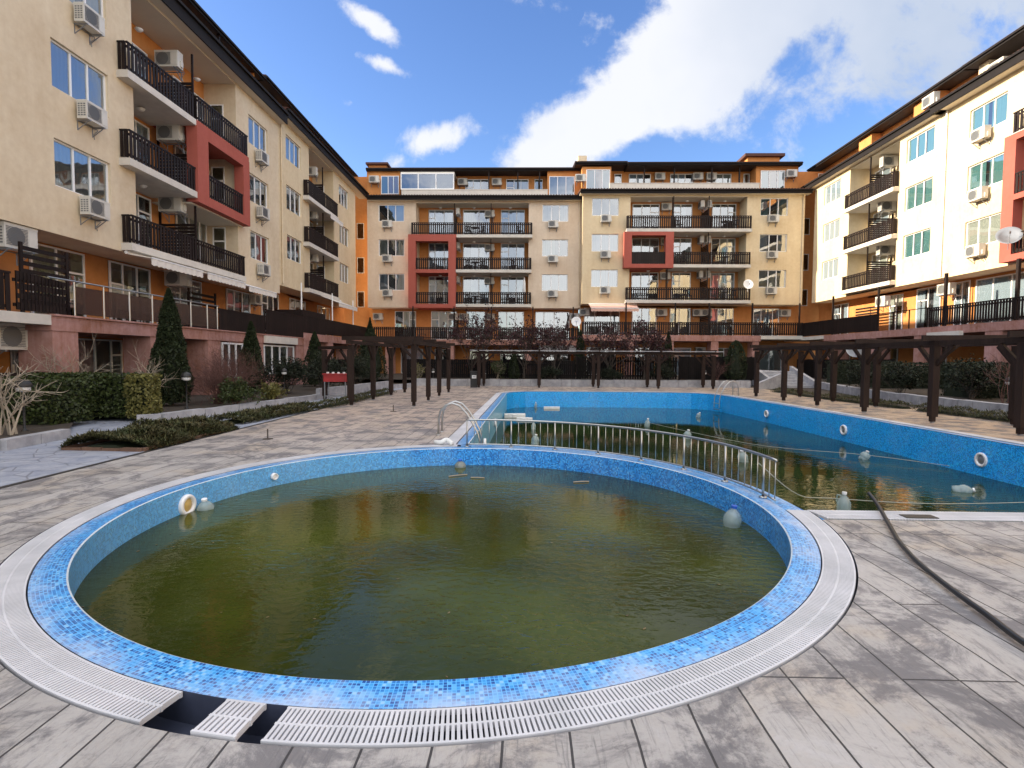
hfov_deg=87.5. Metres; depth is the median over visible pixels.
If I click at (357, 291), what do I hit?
window
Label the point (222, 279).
awning
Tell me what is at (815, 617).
gutter grate
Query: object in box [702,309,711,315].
air conditioner
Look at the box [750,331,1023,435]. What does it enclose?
pergola
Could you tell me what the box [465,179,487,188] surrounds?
window
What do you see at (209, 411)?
kerb
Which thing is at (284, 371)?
bollard lamp
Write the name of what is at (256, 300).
air conditioner
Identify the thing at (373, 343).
pergola
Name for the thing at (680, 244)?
window
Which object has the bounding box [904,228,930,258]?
window
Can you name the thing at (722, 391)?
pool ladder
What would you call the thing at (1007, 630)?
hose
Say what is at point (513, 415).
foam float
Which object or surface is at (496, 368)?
leafy shrub
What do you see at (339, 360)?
fence
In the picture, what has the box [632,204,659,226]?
window
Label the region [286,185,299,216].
window
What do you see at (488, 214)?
air conditioner
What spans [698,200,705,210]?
air conditioner
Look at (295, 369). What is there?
leafy shrub
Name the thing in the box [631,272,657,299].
window
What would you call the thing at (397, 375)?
soil
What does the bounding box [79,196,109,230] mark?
air conditioner
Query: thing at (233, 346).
window
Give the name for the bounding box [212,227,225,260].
window
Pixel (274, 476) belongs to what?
pool light
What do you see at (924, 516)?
drain slot
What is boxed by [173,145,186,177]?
window
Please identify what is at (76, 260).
window
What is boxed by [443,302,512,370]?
plum tree
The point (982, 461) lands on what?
pool light
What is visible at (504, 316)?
window
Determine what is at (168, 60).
air conditioner
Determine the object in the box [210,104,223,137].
window
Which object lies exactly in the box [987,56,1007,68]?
air conditioner
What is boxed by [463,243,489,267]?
window
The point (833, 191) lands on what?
window
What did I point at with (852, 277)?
apartment building
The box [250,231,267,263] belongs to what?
window
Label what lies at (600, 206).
window
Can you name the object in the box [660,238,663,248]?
air conditioner
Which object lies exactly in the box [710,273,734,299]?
window
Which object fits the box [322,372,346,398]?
grill cart
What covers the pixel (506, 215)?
window
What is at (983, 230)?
window
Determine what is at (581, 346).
thuja
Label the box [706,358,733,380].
bare shrub
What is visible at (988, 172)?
window
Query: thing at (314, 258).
air conditioner
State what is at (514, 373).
thuja
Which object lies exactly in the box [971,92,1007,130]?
window
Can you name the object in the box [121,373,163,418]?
hedge
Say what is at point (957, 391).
hedge
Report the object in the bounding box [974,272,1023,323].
window
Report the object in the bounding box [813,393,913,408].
juniper
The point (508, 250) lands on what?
window
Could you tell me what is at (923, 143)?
window
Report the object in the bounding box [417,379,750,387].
wall
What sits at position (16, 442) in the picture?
kerb
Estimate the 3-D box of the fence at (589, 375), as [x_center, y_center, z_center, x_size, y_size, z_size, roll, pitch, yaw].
[7.107,-0.983,33.172,6.240,1.450,0.100,0,3,1]
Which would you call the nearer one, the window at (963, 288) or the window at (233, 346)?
the window at (233, 346)
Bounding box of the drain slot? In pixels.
[899,514,938,518]
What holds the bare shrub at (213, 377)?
on the soil at (300, 390)
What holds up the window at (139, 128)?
in the apartment building at (70, 282)
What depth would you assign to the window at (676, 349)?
44.20 m
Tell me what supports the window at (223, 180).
in the apartment building at (70, 282)
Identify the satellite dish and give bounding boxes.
[571,317,580,325]
[744,280,752,291]
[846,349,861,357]
[995,226,1022,249]
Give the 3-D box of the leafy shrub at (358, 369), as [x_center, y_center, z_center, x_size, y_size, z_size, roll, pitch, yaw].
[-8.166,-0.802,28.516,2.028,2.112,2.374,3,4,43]
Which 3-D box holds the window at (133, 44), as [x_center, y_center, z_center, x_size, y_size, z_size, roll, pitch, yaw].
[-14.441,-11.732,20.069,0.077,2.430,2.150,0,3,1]
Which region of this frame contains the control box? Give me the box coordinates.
[470,371,477,386]
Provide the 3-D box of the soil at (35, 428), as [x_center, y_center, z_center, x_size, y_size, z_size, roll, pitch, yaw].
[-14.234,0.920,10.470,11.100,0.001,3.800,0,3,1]
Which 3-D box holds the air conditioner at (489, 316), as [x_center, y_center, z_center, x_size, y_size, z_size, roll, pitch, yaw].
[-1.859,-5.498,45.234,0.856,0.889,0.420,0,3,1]
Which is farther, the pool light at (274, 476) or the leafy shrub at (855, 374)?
the leafy shrub at (855, 374)
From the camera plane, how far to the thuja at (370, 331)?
31.75 m
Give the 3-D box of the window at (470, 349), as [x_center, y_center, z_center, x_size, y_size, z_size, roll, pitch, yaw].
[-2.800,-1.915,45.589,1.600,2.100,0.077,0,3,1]
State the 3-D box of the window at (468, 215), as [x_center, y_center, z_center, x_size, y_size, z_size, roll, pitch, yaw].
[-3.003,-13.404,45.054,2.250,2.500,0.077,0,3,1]
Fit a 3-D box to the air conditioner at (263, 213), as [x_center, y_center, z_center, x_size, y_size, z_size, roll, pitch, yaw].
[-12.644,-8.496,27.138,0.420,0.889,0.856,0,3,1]
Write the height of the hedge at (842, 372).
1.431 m
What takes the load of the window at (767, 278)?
in the apartment building at (750, 191)
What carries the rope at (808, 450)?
on the water at (825, 476)
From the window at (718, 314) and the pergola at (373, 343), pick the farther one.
the window at (718, 314)
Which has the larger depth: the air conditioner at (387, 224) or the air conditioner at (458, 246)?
the air conditioner at (458, 246)
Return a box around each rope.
[651,423,947,465]
[758,463,1023,503]
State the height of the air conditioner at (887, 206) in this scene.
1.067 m
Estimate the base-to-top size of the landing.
0.900 m
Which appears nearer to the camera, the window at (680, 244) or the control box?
the control box
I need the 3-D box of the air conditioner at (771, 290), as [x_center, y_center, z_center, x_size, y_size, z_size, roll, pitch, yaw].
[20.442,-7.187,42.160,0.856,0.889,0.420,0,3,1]
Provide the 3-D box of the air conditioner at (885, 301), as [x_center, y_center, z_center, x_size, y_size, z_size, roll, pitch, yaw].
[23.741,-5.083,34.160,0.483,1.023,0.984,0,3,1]
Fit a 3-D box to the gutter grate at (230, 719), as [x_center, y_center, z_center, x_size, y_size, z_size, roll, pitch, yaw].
[-1.247,1.488,2.371,0.213,0.028,0.222,1,3,10]
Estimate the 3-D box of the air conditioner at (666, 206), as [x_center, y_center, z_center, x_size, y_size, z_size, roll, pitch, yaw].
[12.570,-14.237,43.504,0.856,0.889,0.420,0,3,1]
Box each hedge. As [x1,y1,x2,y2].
[0,375,97,424]
[4,371,160,418]
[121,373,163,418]
[823,360,898,383]
[855,362,956,388]
[939,361,1009,398]
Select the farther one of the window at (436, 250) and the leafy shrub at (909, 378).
the window at (436, 250)
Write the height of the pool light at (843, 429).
0.300 m
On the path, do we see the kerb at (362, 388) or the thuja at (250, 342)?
the kerb at (362, 388)
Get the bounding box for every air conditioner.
[0,221,37,265]
[0,323,27,365]
[73,2,104,46]
[76,99,107,139]
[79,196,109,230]
[154,50,184,80]
[156,125,185,153]
[158,197,187,223]
[164,270,192,295]
[250,294,261,309]
[255,149,268,172]
[256,205,269,226]
[257,263,270,281]
[309,167,317,181]
[309,211,318,224]
[310,254,318,266]
[369,176,379,187]
[373,313,383,323]
[382,220,392,231]
[382,255,392,265]
[382,289,392,299]
[448,313,458,320]
[456,208,460,217]
[457,242,460,251]
[458,178,467,188]
[459,313,468,320]
[484,244,494,255]
[484,277,494,285]
[485,210,494,220]
[485,314,494,320]
[492,178,501,188]
[547,290,557,297]
[548,220,558,231]
[548,255,557,265]
[570,313,579,320]
[575,174,585,185]
[579,309,589,318]
[600,250,610,261]
[600,286,610,297]
[601,214,611,226]
[654,172,664,182]
[656,309,666,319]
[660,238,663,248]
[660,272,670,281]
[661,203,671,214]
[692,172,702,182]
[692,309,702,318]
[695,347,705,355]
[697,236,704,245]
[697,271,703,281]
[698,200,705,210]
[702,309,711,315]
[703,236,710,246]
[703,271,709,280]
[704,200,711,211]
[706,172,716,181]
[765,287,776,297]
[766,251,778,261]
[767,214,779,226]
[779,309,790,320]
[785,169,797,180]
[875,296,890,311]
[876,246,894,261]
[878,201,896,217]
[879,155,898,173]
[922,91,939,109]
[937,282,956,300]
[965,243,986,263]
[967,186,988,207]
[970,125,991,148]
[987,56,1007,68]
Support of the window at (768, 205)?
in the apartment building at (750, 191)
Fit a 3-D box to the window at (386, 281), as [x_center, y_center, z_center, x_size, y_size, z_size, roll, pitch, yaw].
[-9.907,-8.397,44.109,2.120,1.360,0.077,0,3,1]
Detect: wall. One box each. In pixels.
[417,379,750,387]
[821,382,1007,416]
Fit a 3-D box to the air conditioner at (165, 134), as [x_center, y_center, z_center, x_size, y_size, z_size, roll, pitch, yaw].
[-13.662,-9.844,21.486,0.984,1.023,0.483,0,3,1]
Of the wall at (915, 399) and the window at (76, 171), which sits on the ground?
the wall at (915, 399)
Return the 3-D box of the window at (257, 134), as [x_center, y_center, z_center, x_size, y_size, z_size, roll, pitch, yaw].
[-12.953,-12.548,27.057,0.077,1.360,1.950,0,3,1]
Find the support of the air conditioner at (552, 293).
attached to the apartment building at (417, 206)
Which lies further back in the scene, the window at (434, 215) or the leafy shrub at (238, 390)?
the window at (434, 215)
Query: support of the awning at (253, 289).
attached to the apartment building at (70, 282)
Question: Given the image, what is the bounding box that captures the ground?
[334,379,1004,417]
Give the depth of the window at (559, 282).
43.83 m
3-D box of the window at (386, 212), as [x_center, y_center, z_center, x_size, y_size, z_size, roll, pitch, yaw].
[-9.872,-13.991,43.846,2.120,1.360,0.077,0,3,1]
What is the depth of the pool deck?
2.69 m
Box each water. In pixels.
[74,465,786,680]
[489,407,1023,512]
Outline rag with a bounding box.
[434,438,453,444]
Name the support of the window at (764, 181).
in the apartment building at (750, 191)
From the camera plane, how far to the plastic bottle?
9.31 m
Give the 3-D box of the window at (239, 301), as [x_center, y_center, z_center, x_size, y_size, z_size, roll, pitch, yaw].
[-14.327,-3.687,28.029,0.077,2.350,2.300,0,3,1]
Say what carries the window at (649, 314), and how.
in the apartment building at (750, 191)
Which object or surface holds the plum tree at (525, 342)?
on the soil at (397, 375)
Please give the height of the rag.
0.147 m
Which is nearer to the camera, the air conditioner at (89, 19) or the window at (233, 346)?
the air conditioner at (89, 19)
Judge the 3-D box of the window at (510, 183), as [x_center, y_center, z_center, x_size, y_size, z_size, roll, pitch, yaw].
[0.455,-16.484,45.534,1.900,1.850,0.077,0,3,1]
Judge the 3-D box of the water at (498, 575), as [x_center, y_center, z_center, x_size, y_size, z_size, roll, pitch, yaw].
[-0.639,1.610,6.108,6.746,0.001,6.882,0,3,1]
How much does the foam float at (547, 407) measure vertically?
0.106 m
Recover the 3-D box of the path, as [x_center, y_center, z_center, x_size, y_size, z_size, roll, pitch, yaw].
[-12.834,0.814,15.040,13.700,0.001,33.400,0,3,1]
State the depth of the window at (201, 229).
24.53 m
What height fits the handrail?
0.507 m
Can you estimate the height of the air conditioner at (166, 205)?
1.023 m
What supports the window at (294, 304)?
in the apartment building at (304, 145)
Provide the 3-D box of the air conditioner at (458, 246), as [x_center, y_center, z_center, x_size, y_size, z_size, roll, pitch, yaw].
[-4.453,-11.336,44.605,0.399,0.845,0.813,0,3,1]
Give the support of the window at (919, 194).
in the apartment building at (852, 277)
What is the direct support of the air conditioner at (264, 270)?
attached to the apartment building at (70, 282)
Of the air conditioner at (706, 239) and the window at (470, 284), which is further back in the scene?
the window at (470, 284)
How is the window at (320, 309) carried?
in the apartment building at (304, 145)
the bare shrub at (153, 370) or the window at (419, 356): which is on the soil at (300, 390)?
the bare shrub at (153, 370)
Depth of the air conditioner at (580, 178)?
42.76 m
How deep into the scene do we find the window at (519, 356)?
45.54 m
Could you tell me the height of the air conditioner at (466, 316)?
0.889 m
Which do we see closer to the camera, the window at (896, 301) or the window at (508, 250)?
the window at (896, 301)
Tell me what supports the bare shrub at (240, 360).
on the soil at (300, 390)
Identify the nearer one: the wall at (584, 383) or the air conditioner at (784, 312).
the wall at (584, 383)
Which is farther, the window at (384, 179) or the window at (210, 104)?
the window at (384, 179)
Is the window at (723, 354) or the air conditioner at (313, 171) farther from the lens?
the window at (723, 354)
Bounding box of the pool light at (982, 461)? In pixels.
[974,452,987,466]
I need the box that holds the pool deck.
[0,386,1023,767]
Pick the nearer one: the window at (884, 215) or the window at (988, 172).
the window at (988, 172)
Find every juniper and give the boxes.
[59,413,240,449]
[209,400,320,423]
[311,387,395,408]
[771,387,821,397]
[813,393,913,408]
[911,402,1009,421]
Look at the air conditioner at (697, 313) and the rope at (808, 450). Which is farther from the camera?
the air conditioner at (697, 313)
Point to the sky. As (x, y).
(399, 83)
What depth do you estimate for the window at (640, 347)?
44.29 m
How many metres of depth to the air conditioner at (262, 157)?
26.75 m
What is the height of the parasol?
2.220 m
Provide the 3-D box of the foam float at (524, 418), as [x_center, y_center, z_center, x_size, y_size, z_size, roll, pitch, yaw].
[0.487,1.353,20.669,0.600,0.118,0.323,1,3,7]
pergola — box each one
[318,346,347,399]
[342,336,454,406]
[471,349,723,388]
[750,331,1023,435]
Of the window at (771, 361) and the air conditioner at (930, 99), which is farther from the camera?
the window at (771, 361)
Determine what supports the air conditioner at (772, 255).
attached to the apartment building at (750, 191)
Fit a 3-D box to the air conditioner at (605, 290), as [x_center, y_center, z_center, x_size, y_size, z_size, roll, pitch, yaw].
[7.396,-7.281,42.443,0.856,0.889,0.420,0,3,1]
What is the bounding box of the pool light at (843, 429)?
[840,425,846,434]
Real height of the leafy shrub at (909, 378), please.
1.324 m
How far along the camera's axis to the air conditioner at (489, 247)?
44.76 m
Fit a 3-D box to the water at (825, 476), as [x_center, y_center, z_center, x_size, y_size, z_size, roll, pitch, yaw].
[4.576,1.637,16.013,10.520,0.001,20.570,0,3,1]
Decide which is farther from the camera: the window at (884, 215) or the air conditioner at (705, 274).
the air conditioner at (705, 274)
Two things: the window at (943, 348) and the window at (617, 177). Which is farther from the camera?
the window at (617, 177)
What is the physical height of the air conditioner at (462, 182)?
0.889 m
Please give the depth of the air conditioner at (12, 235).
14.30 m
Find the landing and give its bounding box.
[738,370,788,385]
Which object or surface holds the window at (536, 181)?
in the apartment building at (417, 206)
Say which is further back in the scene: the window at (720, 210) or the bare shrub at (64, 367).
the window at (720, 210)
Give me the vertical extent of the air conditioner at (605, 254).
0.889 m
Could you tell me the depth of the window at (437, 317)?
45.51 m
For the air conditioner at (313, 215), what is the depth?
35.17 m
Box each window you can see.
[10,352,18,372]
[28,243,86,316]
[50,39,105,109]
[54,139,108,202]
[70,0,102,16]
[78,338,122,373]
[108,260,151,322]
[132,42,147,78]
[134,119,149,165]
[136,194,151,247]
[170,280,201,326]
[172,75,202,123]
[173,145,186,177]
[175,213,207,264]
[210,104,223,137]
[211,167,224,199]
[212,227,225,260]
[221,342,245,377]
[225,288,250,312]
[248,115,265,151]
[250,174,266,207]
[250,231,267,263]
[261,294,278,325]
[263,345,293,373]
[286,136,299,168]
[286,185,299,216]
[287,235,300,263]
[289,298,305,309]
[317,305,329,335]
[339,186,346,208]
[339,225,347,246]
[340,263,347,283]
[357,223,363,238]
[357,291,364,306]
[379,205,403,220]
[379,239,403,255]
[379,274,403,289]
[381,176,398,193]
[395,311,415,335]
[401,173,453,188]
[401,349,422,372]
[429,210,453,232]
[429,243,447,267]
[429,277,447,303]
[431,311,456,339]
[435,349,446,358]
[463,210,489,232]
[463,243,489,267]
[463,277,488,303]
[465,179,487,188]
[466,311,484,339]
[470,349,488,373]
[498,311,523,339]
[500,349,524,360]
[501,210,524,232]
[501,243,524,269]
[501,277,523,303]
[506,179,528,188]
[534,179,542,188]
[535,312,569,339]
[541,354,570,363]
[542,205,567,221]
[542,240,567,255]
[542,274,567,290]
[549,176,574,194]
[584,308,619,334]
[586,169,609,188]
[586,347,615,374]
[591,234,617,250]
[591,270,617,286]
[592,198,618,215]
[614,174,621,182]
[629,174,650,182]
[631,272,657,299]
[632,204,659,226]
[632,238,658,251]
[632,308,656,334]
[635,347,653,374]
[669,308,690,334]
[670,174,692,182]
[671,273,690,299]
[673,348,690,374]
[674,204,691,226]
[674,238,691,263]
[706,174,730,182]
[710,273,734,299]
[710,308,733,334]
[711,204,735,226]
[711,238,735,263]
[718,348,732,356]
[743,174,749,182]
[753,308,778,335]
[758,270,785,287]
[759,234,786,251]
[760,170,784,187]
[760,198,787,215]
[760,350,781,370]
[823,258,837,279]
[824,218,839,242]
[825,179,840,204]
[833,303,848,334]
[871,254,887,273]
[873,213,889,232]
[875,169,891,180]
[889,293,903,329]
[890,348,898,360]
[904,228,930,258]
[906,177,932,210]
[908,126,934,162]
[915,286,941,327]
[941,347,946,363]
[953,280,970,324]
[966,212,1000,245]
[968,153,1003,190]
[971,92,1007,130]
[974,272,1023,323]
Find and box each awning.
[124,250,203,277]
[203,272,245,288]
[246,284,276,297]
[322,296,356,310]
[323,210,342,225]
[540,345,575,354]
[589,303,638,311]
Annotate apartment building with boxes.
[0,0,304,394]
[251,73,368,383]
[342,162,581,373]
[573,153,826,374]
[784,67,978,365]
[918,25,1023,362]
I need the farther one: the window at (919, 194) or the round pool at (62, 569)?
the window at (919, 194)
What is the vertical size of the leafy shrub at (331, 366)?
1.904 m
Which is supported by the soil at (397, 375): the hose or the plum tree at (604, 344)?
the plum tree at (604, 344)
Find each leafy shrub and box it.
[208,375,265,404]
[256,356,319,393]
[260,379,289,399]
[302,349,354,387]
[337,349,381,385]
[417,363,424,378]
[490,356,506,378]
[541,365,562,378]
[600,365,623,379]
[649,363,676,379]
[841,360,881,386]
[870,361,928,392]
[944,353,1009,398]
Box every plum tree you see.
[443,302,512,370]
[488,313,565,378]
[525,312,581,379]
[576,321,649,379]
[615,315,677,379]
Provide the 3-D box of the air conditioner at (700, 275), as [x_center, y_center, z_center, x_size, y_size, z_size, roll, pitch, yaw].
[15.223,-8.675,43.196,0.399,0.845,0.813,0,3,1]
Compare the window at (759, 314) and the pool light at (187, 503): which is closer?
the pool light at (187, 503)
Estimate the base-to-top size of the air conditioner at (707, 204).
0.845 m
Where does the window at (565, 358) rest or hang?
in the apartment building at (417, 206)
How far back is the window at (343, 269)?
40.39 m
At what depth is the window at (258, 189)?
27.33 m
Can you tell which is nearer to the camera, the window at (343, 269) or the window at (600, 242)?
the window at (343, 269)
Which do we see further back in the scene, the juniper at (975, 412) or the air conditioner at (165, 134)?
the air conditioner at (165, 134)
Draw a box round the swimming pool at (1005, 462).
[458,391,1023,538]
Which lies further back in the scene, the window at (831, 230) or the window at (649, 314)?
the window at (649, 314)
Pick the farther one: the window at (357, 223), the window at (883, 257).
the window at (357, 223)
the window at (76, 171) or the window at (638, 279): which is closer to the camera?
the window at (76, 171)
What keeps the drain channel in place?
on the path
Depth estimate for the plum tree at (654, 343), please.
32.21 m
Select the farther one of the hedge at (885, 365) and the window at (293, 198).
the window at (293, 198)
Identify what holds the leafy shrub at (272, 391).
on the soil at (300, 390)
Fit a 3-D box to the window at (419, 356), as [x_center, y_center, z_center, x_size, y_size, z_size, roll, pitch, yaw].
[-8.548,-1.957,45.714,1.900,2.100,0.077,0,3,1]
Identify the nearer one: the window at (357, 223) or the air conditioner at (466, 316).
the air conditioner at (466, 316)
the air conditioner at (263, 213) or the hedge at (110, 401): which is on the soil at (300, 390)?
the hedge at (110, 401)
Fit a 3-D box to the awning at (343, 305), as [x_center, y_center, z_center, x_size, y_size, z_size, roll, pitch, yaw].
[-11.777,-5.512,36.549,1.270,0.795,3.900,0,3,1]
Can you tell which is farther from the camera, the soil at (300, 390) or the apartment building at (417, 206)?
the apartment building at (417, 206)
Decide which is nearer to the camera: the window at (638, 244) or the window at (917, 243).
the window at (917, 243)
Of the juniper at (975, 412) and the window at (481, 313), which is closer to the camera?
the juniper at (975, 412)
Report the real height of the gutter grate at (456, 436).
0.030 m
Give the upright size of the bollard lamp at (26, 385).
1.040 m
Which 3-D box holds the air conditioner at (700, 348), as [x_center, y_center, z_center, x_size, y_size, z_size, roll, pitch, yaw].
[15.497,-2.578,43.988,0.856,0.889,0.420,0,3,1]
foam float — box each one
[504,413,524,417]
[516,417,532,419]
[544,406,559,408]
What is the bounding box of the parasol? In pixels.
[523,277,525,293]
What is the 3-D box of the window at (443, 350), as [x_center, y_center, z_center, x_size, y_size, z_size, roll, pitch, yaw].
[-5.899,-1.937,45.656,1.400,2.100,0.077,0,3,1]
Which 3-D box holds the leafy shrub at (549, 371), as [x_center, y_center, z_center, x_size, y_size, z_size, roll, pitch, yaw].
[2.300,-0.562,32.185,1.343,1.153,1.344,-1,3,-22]
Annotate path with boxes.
[0,388,402,486]
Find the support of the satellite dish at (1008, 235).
attached to the apartment building at (993, 96)
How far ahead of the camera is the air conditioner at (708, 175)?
43.80 m
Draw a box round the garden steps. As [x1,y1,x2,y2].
[752,366,813,388]
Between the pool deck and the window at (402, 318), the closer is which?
the pool deck
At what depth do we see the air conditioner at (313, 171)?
35.04 m
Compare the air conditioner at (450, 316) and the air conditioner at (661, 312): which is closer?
the air conditioner at (661, 312)
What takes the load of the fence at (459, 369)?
on the soil at (397, 375)
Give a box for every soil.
[0,422,73,438]
[122,383,402,416]
[356,373,737,380]
[811,377,1006,403]
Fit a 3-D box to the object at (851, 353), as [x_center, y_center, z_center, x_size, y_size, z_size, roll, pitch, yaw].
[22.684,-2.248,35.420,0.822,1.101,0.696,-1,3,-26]
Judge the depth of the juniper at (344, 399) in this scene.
18.88 m
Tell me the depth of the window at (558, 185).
44.27 m
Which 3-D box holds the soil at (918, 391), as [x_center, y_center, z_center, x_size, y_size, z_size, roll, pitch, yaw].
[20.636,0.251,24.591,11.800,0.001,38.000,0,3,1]
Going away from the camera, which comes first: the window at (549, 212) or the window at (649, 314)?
the window at (549, 212)
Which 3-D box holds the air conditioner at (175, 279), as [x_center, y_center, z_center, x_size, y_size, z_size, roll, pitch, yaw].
[-13.672,-4.141,21.994,0.984,1.023,0.483,0,3,1]
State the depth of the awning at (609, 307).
41.71 m
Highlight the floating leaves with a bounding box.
[82,466,756,677]
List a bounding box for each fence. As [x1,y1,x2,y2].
[329,359,358,370]
[407,359,481,377]
[486,360,575,378]
[576,356,676,379]
[678,356,753,380]
[797,359,895,377]
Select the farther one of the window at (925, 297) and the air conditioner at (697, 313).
the air conditioner at (697, 313)
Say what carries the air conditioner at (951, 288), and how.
attached to the apartment building at (852, 277)
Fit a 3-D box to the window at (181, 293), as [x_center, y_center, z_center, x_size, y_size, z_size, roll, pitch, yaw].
[-14.422,-3.483,23.685,0.077,2.350,2.200,0,3,1]
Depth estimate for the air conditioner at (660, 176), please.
43.89 m
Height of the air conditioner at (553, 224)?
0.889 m
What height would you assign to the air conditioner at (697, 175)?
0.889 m
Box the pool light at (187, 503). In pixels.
[178,494,196,514]
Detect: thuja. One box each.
[147,287,195,405]
[238,321,266,392]
[302,331,321,385]
[356,317,388,379]
[508,349,519,378]
[573,329,586,377]
[663,332,674,379]
[722,340,747,380]
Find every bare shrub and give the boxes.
[0,360,67,434]
[14,329,120,376]
[124,342,177,386]
[178,352,263,404]
[189,339,292,400]
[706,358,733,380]
[982,346,1009,403]
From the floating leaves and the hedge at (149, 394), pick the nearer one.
the floating leaves
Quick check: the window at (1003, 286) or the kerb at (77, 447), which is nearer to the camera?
the kerb at (77, 447)
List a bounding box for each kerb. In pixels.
[0,429,70,450]
[61,430,225,451]
[137,383,410,421]
[316,381,388,394]
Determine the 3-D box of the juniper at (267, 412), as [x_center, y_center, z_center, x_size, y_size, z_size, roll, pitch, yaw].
[-6.627,0.703,14.599,1.192,0.340,4.013,1,3,7]
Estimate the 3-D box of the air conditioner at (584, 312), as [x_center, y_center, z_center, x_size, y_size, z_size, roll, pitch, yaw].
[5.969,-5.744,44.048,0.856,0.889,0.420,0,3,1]
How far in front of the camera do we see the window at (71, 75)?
16.21 m
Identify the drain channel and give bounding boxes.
[0,408,323,488]
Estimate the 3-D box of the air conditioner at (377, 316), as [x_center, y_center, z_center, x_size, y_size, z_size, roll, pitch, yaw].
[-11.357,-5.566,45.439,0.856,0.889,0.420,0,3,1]
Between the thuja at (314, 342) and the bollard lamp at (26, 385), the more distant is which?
the thuja at (314, 342)
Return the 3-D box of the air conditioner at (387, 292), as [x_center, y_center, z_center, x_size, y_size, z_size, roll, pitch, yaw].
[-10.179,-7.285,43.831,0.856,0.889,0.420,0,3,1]
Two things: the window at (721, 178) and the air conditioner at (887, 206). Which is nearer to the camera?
the air conditioner at (887, 206)
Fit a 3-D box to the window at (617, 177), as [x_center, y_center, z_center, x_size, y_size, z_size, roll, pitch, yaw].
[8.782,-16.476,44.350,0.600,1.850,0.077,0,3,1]
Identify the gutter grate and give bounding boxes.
[0,444,456,725]
[190,698,266,741]
[260,510,855,748]
[442,391,1023,521]
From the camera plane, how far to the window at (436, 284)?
45.39 m
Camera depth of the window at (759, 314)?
43.91 m
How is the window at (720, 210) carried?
in the apartment building at (750, 191)
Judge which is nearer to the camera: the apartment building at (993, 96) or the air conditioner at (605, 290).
the apartment building at (993, 96)
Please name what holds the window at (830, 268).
in the apartment building at (852, 277)
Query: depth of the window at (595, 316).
44.22 m
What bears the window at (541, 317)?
in the apartment building at (417, 206)
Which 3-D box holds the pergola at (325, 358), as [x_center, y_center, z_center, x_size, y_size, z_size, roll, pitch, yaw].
[-6.448,-0.383,19.700,2.240,2.030,0.222,2,3,37]
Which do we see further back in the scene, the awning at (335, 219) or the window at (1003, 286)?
the awning at (335, 219)
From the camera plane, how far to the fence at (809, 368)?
39.21 m
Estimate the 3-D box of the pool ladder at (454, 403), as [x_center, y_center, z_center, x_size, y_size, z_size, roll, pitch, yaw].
[-1.093,1.313,11.401,0.980,1.891,0.600,0,3,1]
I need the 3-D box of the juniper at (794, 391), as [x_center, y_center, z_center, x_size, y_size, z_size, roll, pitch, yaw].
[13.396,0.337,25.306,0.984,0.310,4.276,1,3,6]
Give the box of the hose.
[867,492,1023,645]
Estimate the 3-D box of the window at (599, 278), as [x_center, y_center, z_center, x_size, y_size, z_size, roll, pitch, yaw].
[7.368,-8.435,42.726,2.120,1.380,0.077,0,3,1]
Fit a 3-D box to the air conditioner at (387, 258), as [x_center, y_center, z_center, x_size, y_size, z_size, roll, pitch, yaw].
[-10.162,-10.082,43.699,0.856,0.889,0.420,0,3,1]
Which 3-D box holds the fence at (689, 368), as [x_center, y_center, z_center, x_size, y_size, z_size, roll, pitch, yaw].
[12.739,-0.963,32.949,4.910,1.500,0.100,0,3,1]
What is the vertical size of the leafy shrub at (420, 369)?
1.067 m
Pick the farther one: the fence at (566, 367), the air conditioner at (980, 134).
the fence at (566, 367)
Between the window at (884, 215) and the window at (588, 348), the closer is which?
the window at (884, 215)
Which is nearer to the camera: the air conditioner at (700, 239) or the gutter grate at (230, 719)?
the gutter grate at (230, 719)
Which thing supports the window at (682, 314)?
in the apartment building at (750, 191)
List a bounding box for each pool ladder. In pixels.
[436,400,482,443]
[713,380,738,409]
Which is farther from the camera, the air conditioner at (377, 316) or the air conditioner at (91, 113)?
the air conditioner at (377, 316)
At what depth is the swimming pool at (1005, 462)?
15.60 m
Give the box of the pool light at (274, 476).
[270,473,278,479]
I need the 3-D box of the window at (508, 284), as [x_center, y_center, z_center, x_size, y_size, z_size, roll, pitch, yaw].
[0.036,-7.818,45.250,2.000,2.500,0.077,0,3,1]
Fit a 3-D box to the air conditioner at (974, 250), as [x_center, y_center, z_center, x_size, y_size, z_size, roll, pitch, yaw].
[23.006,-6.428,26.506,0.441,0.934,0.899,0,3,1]
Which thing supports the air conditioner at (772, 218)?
attached to the apartment building at (750, 191)
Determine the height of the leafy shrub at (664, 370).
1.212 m
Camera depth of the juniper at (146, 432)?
9.75 m
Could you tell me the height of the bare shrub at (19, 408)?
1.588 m
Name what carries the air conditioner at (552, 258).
attached to the apartment building at (417, 206)
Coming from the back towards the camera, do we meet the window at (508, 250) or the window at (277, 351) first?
the window at (508, 250)
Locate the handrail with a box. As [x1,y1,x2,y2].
[464,419,777,500]
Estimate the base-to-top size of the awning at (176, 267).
0.495 m
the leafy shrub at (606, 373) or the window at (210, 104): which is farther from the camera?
the leafy shrub at (606, 373)
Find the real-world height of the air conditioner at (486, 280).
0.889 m
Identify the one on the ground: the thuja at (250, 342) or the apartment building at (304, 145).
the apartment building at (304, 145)
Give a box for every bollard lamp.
[13,379,32,430]
[180,372,191,408]
[281,368,287,394]
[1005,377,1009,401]

